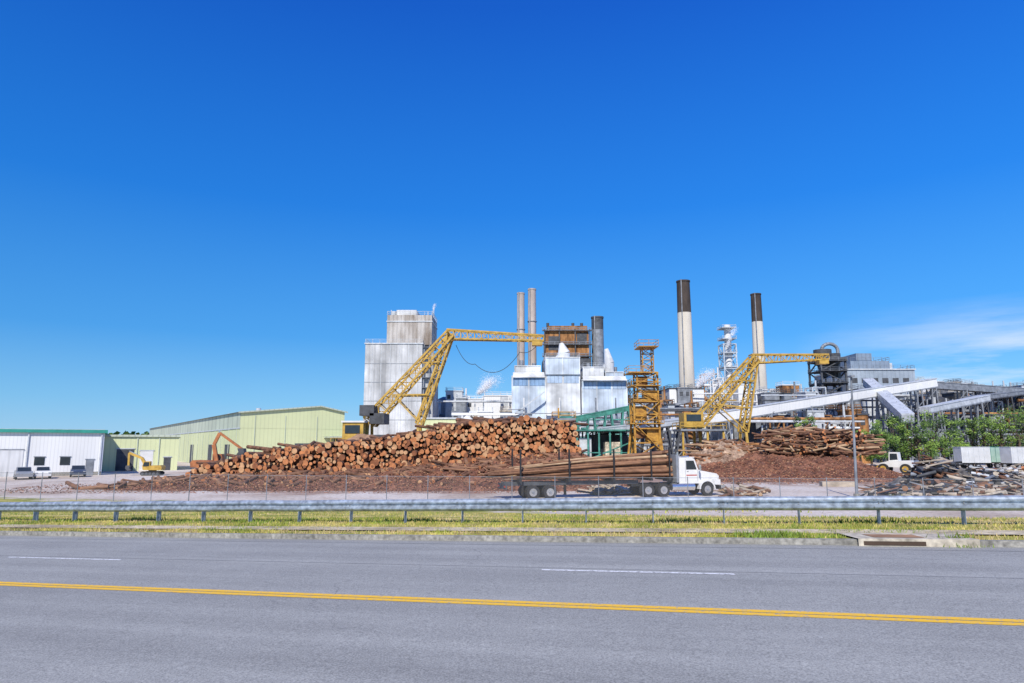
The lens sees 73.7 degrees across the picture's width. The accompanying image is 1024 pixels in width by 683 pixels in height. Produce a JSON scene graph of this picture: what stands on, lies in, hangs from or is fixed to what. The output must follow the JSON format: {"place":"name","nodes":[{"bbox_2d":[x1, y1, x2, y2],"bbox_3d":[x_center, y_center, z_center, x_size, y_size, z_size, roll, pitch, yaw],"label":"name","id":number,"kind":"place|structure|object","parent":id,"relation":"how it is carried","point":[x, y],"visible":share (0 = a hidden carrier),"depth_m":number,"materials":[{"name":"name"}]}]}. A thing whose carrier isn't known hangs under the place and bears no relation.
{"place":"outdoors","nodes":[
{"label":"outdoors","id":0,"kind":"place"},
{"bbox_2d":[149,406,347,462],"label":"green metal warehouse","id":1,"kind":"structure","parent":0,"point":[270,428],"depth_m":131.39,"materials":[{"name":"metal"}]},
{"bbox_2d":[363,310,437,436],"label":"white bleach tower","id":2,"kind":"structure","parent":0,"point":[411,337],"depth_m":201.50,"materials":[{"name":"metal"}]},
{"bbox_2d":[477,369,504,394],"bbox_3d":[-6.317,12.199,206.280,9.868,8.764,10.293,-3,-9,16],"label":"steam plume","id":3,"kind":"object","parent":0,"point":[485,385],"visible":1,"depth_m":204.96,"materials":[{"name":"white"}]},
{"bbox_2d":[0,535,1023,682],"bbox_3d":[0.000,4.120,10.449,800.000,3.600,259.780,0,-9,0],"label":"road","id":4,"kind":"structure","parent":0,"point":[59,635],"depth_m":10.32,"materials":[{"name":"grey asphalt"}]},
{"bbox_2d":[11,557,734,574],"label":"white lane dashes","id":5,"kind":"object","parent":4,"relation":"on","point":[542,569],"visible":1,"depth_m":13.51,"materials":[{"name":"paint"}]},
{"bbox_2d":[11,538,992,577],"bbox_3d":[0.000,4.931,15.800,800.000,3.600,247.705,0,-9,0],"label":"asphalt seam","id":6,"kind":"object","parent":4,"relation":"on","point":[538,567],"visible":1,"depth_m":15.41,"materials":[{"name":"grey asphalt"}]},
{"bbox_2d":[0,582,1023,625],"bbox_3d":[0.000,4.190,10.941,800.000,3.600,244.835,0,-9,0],"label":"yellow centre line","id":7,"kind":"object","parent":4,"relation":"on","point":[742,612],"visible":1,"depth_m":10.68,"materials":[{"name":"paint"}]},
{"bbox_2d":[840,533,979,546],"bbox_3d":[9.049,4.560,15.692,2.686,0.233,0.928,-3,-9,17],"label":"storm drain inlet","id":8,"kind":"object","parent":4,"relation":"on","point":[900,540],"visible":0.96,"depth_m":15.36,"materials":[{"name":"concrete"}]},
{"bbox_2d":[0,460,1023,539],"bbox_3d":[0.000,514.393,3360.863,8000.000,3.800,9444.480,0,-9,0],"label":"ground","id":9,"kind":"structure","parent":0,"point":[786,489],"depth_m":52.54,"materials":[{"name":"grey gravel"}]},
{"bbox_2d":[13,467,32,479],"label":"parked car","id":10,"kind":"object","parent":9,"relation":"on","point":[23,471],"visible":1,"depth_m":85.23,"materials":[{"name":"silver metal"}]},
{"bbox_2d":[33,466,51,478],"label":"parked car","id":11,"kind":"object","parent":9,"relation":"on","point":[45,470],"visible":1,"depth_m":87.31,"materials":[{"name":"white paint"}]},
{"bbox_2d":[0,428,107,476],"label":"white metal building","id":12,"kind":"structure","parent":9,"relation":"on","point":[60,452],"depth_m":95.68,"materials":[{"name":"metal"}]},
{"bbox_2d":[69,465,85,476],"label":"parked car","id":13,"kind":"object","parent":9,"relation":"on","point":[78,469],"visible":0.84,"depth_m":92.24,"materials":[{"name":"blue paint"}]},
{"bbox_2d":[108,431,148,434],"bbox_3d":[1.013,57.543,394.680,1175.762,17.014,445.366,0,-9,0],"label":"distant tree line","id":14,"kind":"object","parent":9,"relation":"on","point":[131,433],"visible":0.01,"depth_m":496.72,"materials":[{"name":"green plant"}]},
{"bbox_2d":[102,435,180,470],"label":"green metal shed","id":15,"kind":"structure","parent":9,"relation":"on","point":[159,449],"depth_m":115.88,"materials":[{"name":"metal"}]},
{"bbox_2d":[125,451,165,475],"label":"excavator","id":16,"kind":"object","parent":9,"relation":"on","point":[149,467],"visible":0.98,"depth_m":96.69,"materials":[{"name":"metal"}]},
{"bbox_2d":[190,430,246,466],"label":"log loader","id":17,"kind":"object","parent":9,"relation":"on","point":[216,456],"visible":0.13,"depth_m":97.48,"materials":[{"name":"metal"}]},
{"bbox_2d":[1,448,700,492],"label":"bark chips","id":18,"kind":"object","parent":9,"relation":"on","point":[238,487],"visible":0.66,"depth_m":66.11,"materials":[{"name":"brown wood"}]},
{"bbox_2d":[65,415,640,489],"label":"log pile","id":19,"kind":"object","parent":9,"relation":"on","point":[265,461],"visible":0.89,"depth_m":75.60,"materials":[{"name":"brown wood"}]},
{"bbox_2d":[347,434,373,439],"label":"bark chip heap","id":20,"kind":"object","parent":9,"relation":"on","point":[358,436],"visible":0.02,"depth_m":94.74,"materials":[{"name":"beige wood"}]},
{"bbox_2d":[111,425,628,490],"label":"bark mound","id":21,"kind":"object","parent":9,"relation":"on","point":[477,487],"visible":0.29,"depth_m":68.05,"materials":[{"name":"brown wood"}]},
{"bbox_2d":[330,328,543,441],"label":"log yard crane","id":22,"kind":"object","parent":9,"relation":"on","point":[373,415],"visible":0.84,"depth_m":106.16,"materials":[{"name":"metal"}]},
{"bbox_2d":[420,417,457,430],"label":"green metal shed","id":23,"kind":"structure","parent":9,"relation":"on","point":[430,420],"depth_m":163.94,"materials":[{"name":"metal"}]},
{"bbox_2d":[436,387,511,418],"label":"building","id":24,"kind":"structure","parent":9,"relation":"on","point":[456,400],"depth_m":221.59,"materials":[{"name":"white paint"}]},
{"bbox_2d":[16,494,942,512],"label":"yard weeds","id":25,"kind":"object","parent":9,"relation":"on","point":[625,511],"visible":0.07,"depth_m":43.75,"materials":[{"name":"green plant"}]},
{"bbox_2d":[451,406,531,423],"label":"process pipework","id":26,"kind":"object","parent":9,"relation":"on","point":[505,411],"visible":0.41,"depth_m":189.26,"materials":[{"name":"grey metal"}]},
{"bbox_2d":[0,495,1023,524],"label":"guardrail","id":27,"kind":"object","parent":9,"relation":"on","point":[963,504],"visible":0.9,"depth_m":20.72,"materials":[{"name":"metal"}]},
{"bbox_2d":[0,531,1023,546],"bbox_3d":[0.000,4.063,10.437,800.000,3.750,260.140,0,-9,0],"label":"kerb","id":28,"kind":"structure","parent":9,"relation":"on","point":[808,541],"depth_m":18.17,"materials":[{"name":"concrete"}]},
{"bbox_2d":[4,472,1023,500],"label":"chain link fence","id":29,"kind":"object","parent":9,"relation":"on","point":[469,476],"visible":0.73,"depth_m":48.56,"materials":[{"name":"grey metal"}]},
{"bbox_2d":[516,292,524,364],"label":"smokestack","id":30,"kind":"object","parent":9,"relation":"on","point":[520,320],"visible":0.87,"depth_m":237.49,"materials":[{"name":"grey metal"}]},
{"bbox_2d":[527,288,536,364],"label":"smokestack","id":31,"kind":"object","parent":9,"relation":"on","point":[531,321],"visible":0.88,"depth_m":237.54,"materials":[{"name":"grey metal"}]},
{"bbox_2d":[121,515,994,548],"bbox_3d":[-2.208,5.644,21.329,28.509,0.999,4.030,-3,-9,20],"label":"weed clump","id":32,"kind":"object","parent":9,"relation":"on","point":[784,534],"visible":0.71,"depth_m":16.91,"materials":[{"name":"green plant"}]},
{"bbox_2d":[511,343,627,420],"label":"pulp mill block","id":33,"kind":"structure","parent":9,"relation":"on","point":[564,381],"depth_m":198.21,"materials":[{"name":"metal"}]},
{"bbox_2d":[591,316,603,366],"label":"smokestack","id":34,"kind":"object","parent":9,"relation":"on","point":[597,342],"visible":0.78,"depth_m":225.93,"materials":[{"name":"grey metal"}]},
{"bbox_2d":[568,405,633,445],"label":"conveyor gallery","id":35,"kind":"object","parent":9,"relation":"on","point":[605,413],"visible":0.28,"depth_m":126.71,"materials":[{"name":"teal paint"}]},
{"bbox_2d":[478,447,724,497],"bbox_3d":[7.585,10.839,56.776,21.089,4.067,2.967,2,-9,-15],"label":"log truck","id":36,"kind":"object","parent":9,"relation":"on","point":[676,470],"visible":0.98,"depth_m":56.33,"materials":[{"name":"wood"}]},
{"bbox_2d":[575,429,633,456],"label":"debarking shed","id":37,"kind":"structure","parent":9,"relation":"on","point":[593,444],"depth_m":117.69,"materials":[{"name":"teal paint"}]},
{"bbox_2d":[559,410,653,452],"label":"process pipework","id":38,"kind":"object","parent":9,"relation":"on","point":[599,421],"visible":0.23,"depth_m":170.69,"materials":[{"name":"teal paint"}]},
{"bbox_2d":[577,484,636,495],"bbox_3d":[9.143,13.126,60.642,6.621,1.004,5.873,-1,-9,8],"label":"lumber scrap","id":39,"kind":"object","parent":9,"relation":"on","point":[614,489],"visible":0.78,"depth_m":59.25,"materials":[{"name":"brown wood"}]},
{"bbox_2d":[624,339,663,453],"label":"log hoist tower","id":40,"kind":"structure","parent":9,"relation":"on","point":[652,435],"depth_m":112.45,"materials":[{"name":"yellow metal"}]},
{"bbox_2d":[597,419,690,455],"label":"conveyor gallery","id":41,"kind":"object","parent":9,"relation":"on","point":[667,424],"visible":0.26,"depth_m":129.91,"materials":[{"name":"metal"}]},
{"bbox_2d":[624,375,704,447],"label":"process building","id":42,"kind":"structure","parent":9,"relation":"on","point":[680,395],"depth_m":217.98,"materials":[{"name":"metal"}]},
{"bbox_2d":[640,386,712,455],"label":"process pipework","id":43,"kind":"object","parent":9,"relation":"on","point":[668,410],"visible":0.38,"depth_m":165.25,"materials":[{"name":"metal"}]},
{"bbox_2d":[676,279,694,387],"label":"smokestack","id":44,"kind":"object","parent":9,"relation":"on","point":[685,355],"visible":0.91,"depth_m":231.09,"materials":[{"name":"concrete"}]},
{"bbox_2d":[685,439,762,463],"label":"dusty fines heap","id":45,"kind":"object","parent":9,"relation":"on","point":[724,458],"visible":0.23,"depth_m":101.91,"materials":[{"name":"brown wood"}]},
{"bbox_2d":[717,324,738,409],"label":"scrubber tower","id":46,"kind":"structure","parent":9,"relation":"on","point":[728,356],"depth_m":250.79,"materials":[{"name":"metal"}]},
{"bbox_2d":[713,482,770,496],"bbox_3d":[20.394,13.146,60.587,4.765,0.982,10.651,-3,-9,22],"label":"lumber scrap","id":47,"kind":"object","parent":9,"relation":"on","point":[742,490],"visible":0.94,"depth_m":58.27,"materials":[{"name":"brown wood"}]},
{"bbox_2d":[693,367,799,437],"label":"process building","id":48,"kind":"structure","parent":9,"relation":"on","point":[737,395],"depth_m":229.79,"materials":[{"name":"metal"}]},
{"bbox_2d":[672,353,829,455],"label":"log yard crane","id":49,"kind":"object","parent":9,"relation":"on","point":[694,421],"visible":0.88,"depth_m":115.59,"materials":[{"name":"metal"}]},
{"bbox_2d":[750,293,767,391],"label":"smokestack","id":50,"kind":"object","parent":9,"relation":"on","point":[757,328],"visible":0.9,"depth_m":261.69,"materials":[{"name":"concrete"}]},
{"bbox_2d":[689,401,870,463],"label":"process pipework","id":51,"kind":"object","parent":9,"relation":"on","point":[838,418],"visible":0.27,"depth_m":161.47,"materials":[{"name":"metal"}]},
{"bbox_2d":[652,378,937,461],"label":"conveyor gallery","id":52,"kind":"object","parent":9,"relation":"on","point":[807,403],"visible":0.45,"depth_m":165.34,"materials":[{"name":"metal"}]},
{"bbox_2d":[698,451,901,481],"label":"bark mound","id":53,"kind":"object","parent":9,"relation":"on","point":[758,456],"visible":0.49,"depth_m":88.81,"materials":[{"name":"brown wood"}]},
{"bbox_2d":[678,438,759,462],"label":"loose logs","id":54,"kind":"object","parent":53,"relation":"on","point":[728,447],"visible":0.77,"depth_m":103.72,"materials":[{"name":"brown wood"}]},
{"bbox_2d":[696,451,905,483],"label":"bark chips","id":55,"kind":"object","parent":53,"relation":"on","point":[783,475],"visible":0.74,"depth_m":86.05,"materials":[{"name":"brown wood"}]},
{"bbox_2d":[752,423,886,456],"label":"log pile","id":56,"kind":"object","parent":53,"relation":"on","point":[800,440],"visible":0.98,"depth_m":98.47,"materials":[{"name":"brown wood"}]},
{"bbox_2d":[793,415,817,426],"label":"broadleaf tree","id":57,"kind":"object","parent":9,"relation":"on","point":[805,422],"visible":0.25,"depth_m":117.14,"materials":[{"name":"green plant"}]},
{"bbox_2d":[807,342,848,414],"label":"cyclone separator","id":58,"kind":"object","parent":9,"relation":"on","point":[833,368],"visible":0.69,"depth_m":201.63,"materials":[{"name":"metal"}]},
{"bbox_2d":[819,481,854,486],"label":"concrete barrier","id":59,"kind":"object","parent":9,"relation":"on","point":[839,483],"visible":0.96,"depth_m":70.59,"materials":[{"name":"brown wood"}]},
{"bbox_2d":[756,378,938,460],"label":"process building","id":60,"kind":"structure","parent":9,"relation":"on","point":[776,396],"depth_m":194.17,"materials":[{"name":"metal"}]},
{"bbox_2d":[847,375,859,495],"bbox_3d":[27.976,7.744,55.972,0.650,9.944,0.700,0,-9,0],"label":"light pole","id":61,"kind":"object","parent":9,"relation":"on","point":[854,455],"visible":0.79,"depth_m":55.82,"materials":[{"name":"metal"}]},
{"bbox_2d":[859,429,888,464],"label":"broadleaf tree","id":62,"kind":"object","parent":9,"relation":"on","point":[871,457],"visible":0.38,"depth_m":129.85,"materials":[{"name":"green plant"}]},
{"bbox_2d":[869,420,901,462],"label":"broadleaf tree","id":63,"kind":"object","parent":9,"relation":"on","point":[896,441],"visible":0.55,"depth_m":133.37,"materials":[{"name":"green plant"}]},
{"bbox_2d":[862,378,914,461],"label":"conveyor gallery","id":64,"kind":"object","parent":9,"relation":"on","point":[891,403],"visible":0.62,"depth_m":163.09,"materials":[{"name":"metal"}]},
{"bbox_2d":[869,413,913,460],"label":"broadleaf tree","id":65,"kind":"object","parent":9,"relation":"on","point":[894,421],"visible":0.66,"depth_m":135.89,"materials":[{"name":"green plant"}]},
{"bbox_2d":[870,452,914,473],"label":"wheel loader","id":66,"kind":"object","parent":9,"relation":"on","point":[894,460],"visible":0.62,"depth_m":102.80,"materials":[{"name":"white paint"}]},
{"bbox_2d":[890,421,922,459],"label":"broadleaf tree","id":67,"kind":"object","parent":9,"relation":"on","point":[901,433],"visible":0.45,"depth_m":137.99,"materials":[{"name":"green plant"}]},
{"bbox_2d":[898,416,939,465],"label":"broadleaf tree","id":68,"kind":"object","parent":9,"relation":"on","point":[919,447],"visible":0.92,"depth_m":133.90,"materials":[{"name":"green plant"}]},
{"bbox_2d":[907,410,952,462],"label":"broadleaf tree","id":69,"kind":"object","parent":9,"relation":"on","point":[939,424],"visible":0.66,"depth_m":136.82,"materials":[{"name":"green plant"}]},
{"bbox_2d":[900,455,971,484],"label":"scrap heap","id":70,"kind":"object","parent":9,"relation":"on","point":[938,469],"visible":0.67,"depth_m":68.56,"materials":[{"name":"black wood"}]},
{"bbox_2d":[858,479,1023,495],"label":"scrap heap","id":71,"kind":"object","parent":9,"relation":"on","point":[944,488],"visible":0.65,"depth_m":57.70,"materials":[{"name":"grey wood"}]},
{"bbox_2d":[885,465,1003,483],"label":"scrap mound","id":72,"kind":"object","parent":9,"relation":"on","point":[961,471],"visible":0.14,"depth_m":71.14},
{"bbox_2d":[929,419,962,458],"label":"broadleaf tree","id":73,"kind":"object","parent":9,"relation":"on","point":[954,444],"visible":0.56,"depth_m":138.76,"materials":[{"name":"green plant"}]},
{"bbox_2d":[919,395,990,462],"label":"conveyor gallery","id":74,"kind":"object","parent":9,"relation":"on","point":[957,404],"visible":0.59,"depth_m":165.41,"materials":[{"name":"metal"}]},
{"bbox_2d":[944,418,971,465],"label":"broadleaf tree","id":75,"kind":"object","parent":9,"relation":"on","point":[961,438],"visible":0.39,"depth_m":142.42,"materials":[{"name":"green plant"}]},
{"bbox_2d":[895,390,1023,460],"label":"process pipework","id":76,"kind":"object","parent":9,"relation":"on","point":[949,396],"visible":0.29,"depth_m":193.48,"materials":[{"name":"metal"}]},
{"bbox_2d":[899,468,1023,488],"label":"scrap heap","id":77,"kind":"object","parent":9,"relation":"on","point":[994,474],"visible":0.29,"depth_m":67.24,"materials":[{"name":"grey wood"}]},
{"bbox_2d":[915,377,1023,407],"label":"process pipework","id":78,"kind":"object","parent":9,"relation":"on","point":[971,393],"visible":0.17,"depth_m":250.32,"materials":[{"name":"metal"}]},
{"bbox_2d":[953,447,990,467],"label":"semi trailer","id":79,"kind":"object","parent":9,"relation":"on","point":[976,456],"visible":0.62,"depth_m":122.03,"materials":[{"name":"metal"}]},
{"bbox_2d":[962,418,985,464],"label":"broadleaf tree","id":80,"kind":"object","parent":9,"relation":"on","point":[968,429],"visible":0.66,"depth_m":149.94,"materials":[{"name":"green plant"}]},
{"bbox_2d":[926,382,1023,458],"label":"conveyor gallery","id":81,"kind":"object","parent":9,"relation":"on","point":[962,388],"visible":0.41,"depth_m":190.50,"materials":[{"name":"grey metal"}]},
{"bbox_2d":[960,466,1013,483],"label":"scrap heap","id":82,"kind":"object","parent":9,"relation":"on","point":[974,475],"visible":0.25,"depth_m":68.89,"materials":[{"name":"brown wood"}]},
{"bbox_2d":[970,415,1007,464],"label":"broadleaf tree","id":83,"kind":"object","parent":9,"relation":"on","point":[987,436],"visible":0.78,"depth_m":147.37,"materials":[{"name":"green plant"}]},
{"bbox_2d":[960,481,1023,495],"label":"scrap heap","id":84,"kind":"object","parent":9,"relation":"on","point":[1003,489],"visible":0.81,"depth_m":53.57,"materials":[{"name":"brown wood"}]},
{"bbox_2d":[963,390,1023,446],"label":"conveyor gallery","id":85,"kind":"object","parent":9,"relation":"on","point":[1005,395],"visible":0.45,"depth_m":190.22,"materials":[{"name":"grey metal"}]},
{"bbox_2d":[987,447,1006,467],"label":"semi trailer","id":86,"kind":"object","parent":9,"relation":"on","point":[995,455],"visible":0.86,"depth_m":127.03,"materials":[{"name":"teal paint"}]},
{"bbox_2d":[975,404,1023,464],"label":"broadleaf tree","id":87,"kind":"object","parent":9,"relation":"on","point":[1001,435],"visible":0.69,"depth_m":147.86,"materials":[{"name":"green plant"}]},
{"bbox_2d":[993,406,1023,464],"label":"broadleaf tree","id":88,"kind":"object","parent":9,"relation":"on","point":[1019,439],"visible":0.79,"depth_m":146.16,"materials":[{"name":"green plant"}]},
{"bbox_2d":[994,463,1023,474],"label":"lumber scrap","id":89,"kind":"object","parent":9,"relation":"on","point":[1011,468],"visible":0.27,"depth_m":86.91,"materials":[{"name":"white paint"}]},
{"bbox_2d":[999,447,1023,466],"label":"semi trailer","id":90,"kind":"object","parent":9,"relation":"on","point":[1009,456],"visible":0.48,"depth_m":119.44,"materials":[{"name":"metal"}]},
{"bbox_2d":[1012,406,1023,446],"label":"broadleaf tree","id":91,"kind":"object","parent":9,"relation":"on","point":[1020,428],"visible":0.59,"depth_m":149.43,"materials":[{"name":"green plant"}]},
{"bbox_2d":[0,511,1023,539],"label":"verge grass","id":92,"kind":"structure","parent":0,"point":[12,519],"depth_m":21.31,"materials":[{"name":"plant"}]},
{"bbox_2d":[0,524,1023,534],"bbox_3d":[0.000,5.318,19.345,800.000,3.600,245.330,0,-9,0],"label":"sidewalk","id":93,"kind":"structure","parent":0,"point":[1012,532],"depth_m":19.01,"materials":[{"name":"concrete"}]},
{"bbox_2d":[0,0,1023,434],"label":"sky","id":94,"kind":"structure","parent":0,"point":[209,208],"materials":[{"name":"blue"}]},
{"bbox_2d":[552,408,575,427],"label":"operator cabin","id":95,"kind":"object","parent":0,"point":[561,419],"visible":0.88,"depth_m":119.40,"materials":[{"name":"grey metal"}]},
{"bbox_2d":[542,323,591,371],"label":"boiler house","id":96,"kind":"structure","parent":0,"point":[576,340],"depth_m":224.78,"materials":[{"name":"metal"}]},
{"bbox_2d":[694,368,717,387],"bbox_3d":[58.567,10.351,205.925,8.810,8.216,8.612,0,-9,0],"label":"steam plume","id":97,"kind":"object","parent":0,"point":[698,384],"visible":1,"depth_m":205.58,"materials":[{"name":"white"}]},
{"bbox_2d":[726,327,737,345],"bbox_3d":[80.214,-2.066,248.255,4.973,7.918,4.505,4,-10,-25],"label":"steam plume","id":98,"kind":"object","parent":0,"point":[728,341],"visible":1,"depth_m":248.13,"materials":[{"name":"white"}]},
{"bbox_2d":[814,353,915,459],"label":"power house","id":99,"kind":"structure","parent":0,"point":[860,366],"depth_m":205.99,"materials":[{"name":"metal"}]}
]}

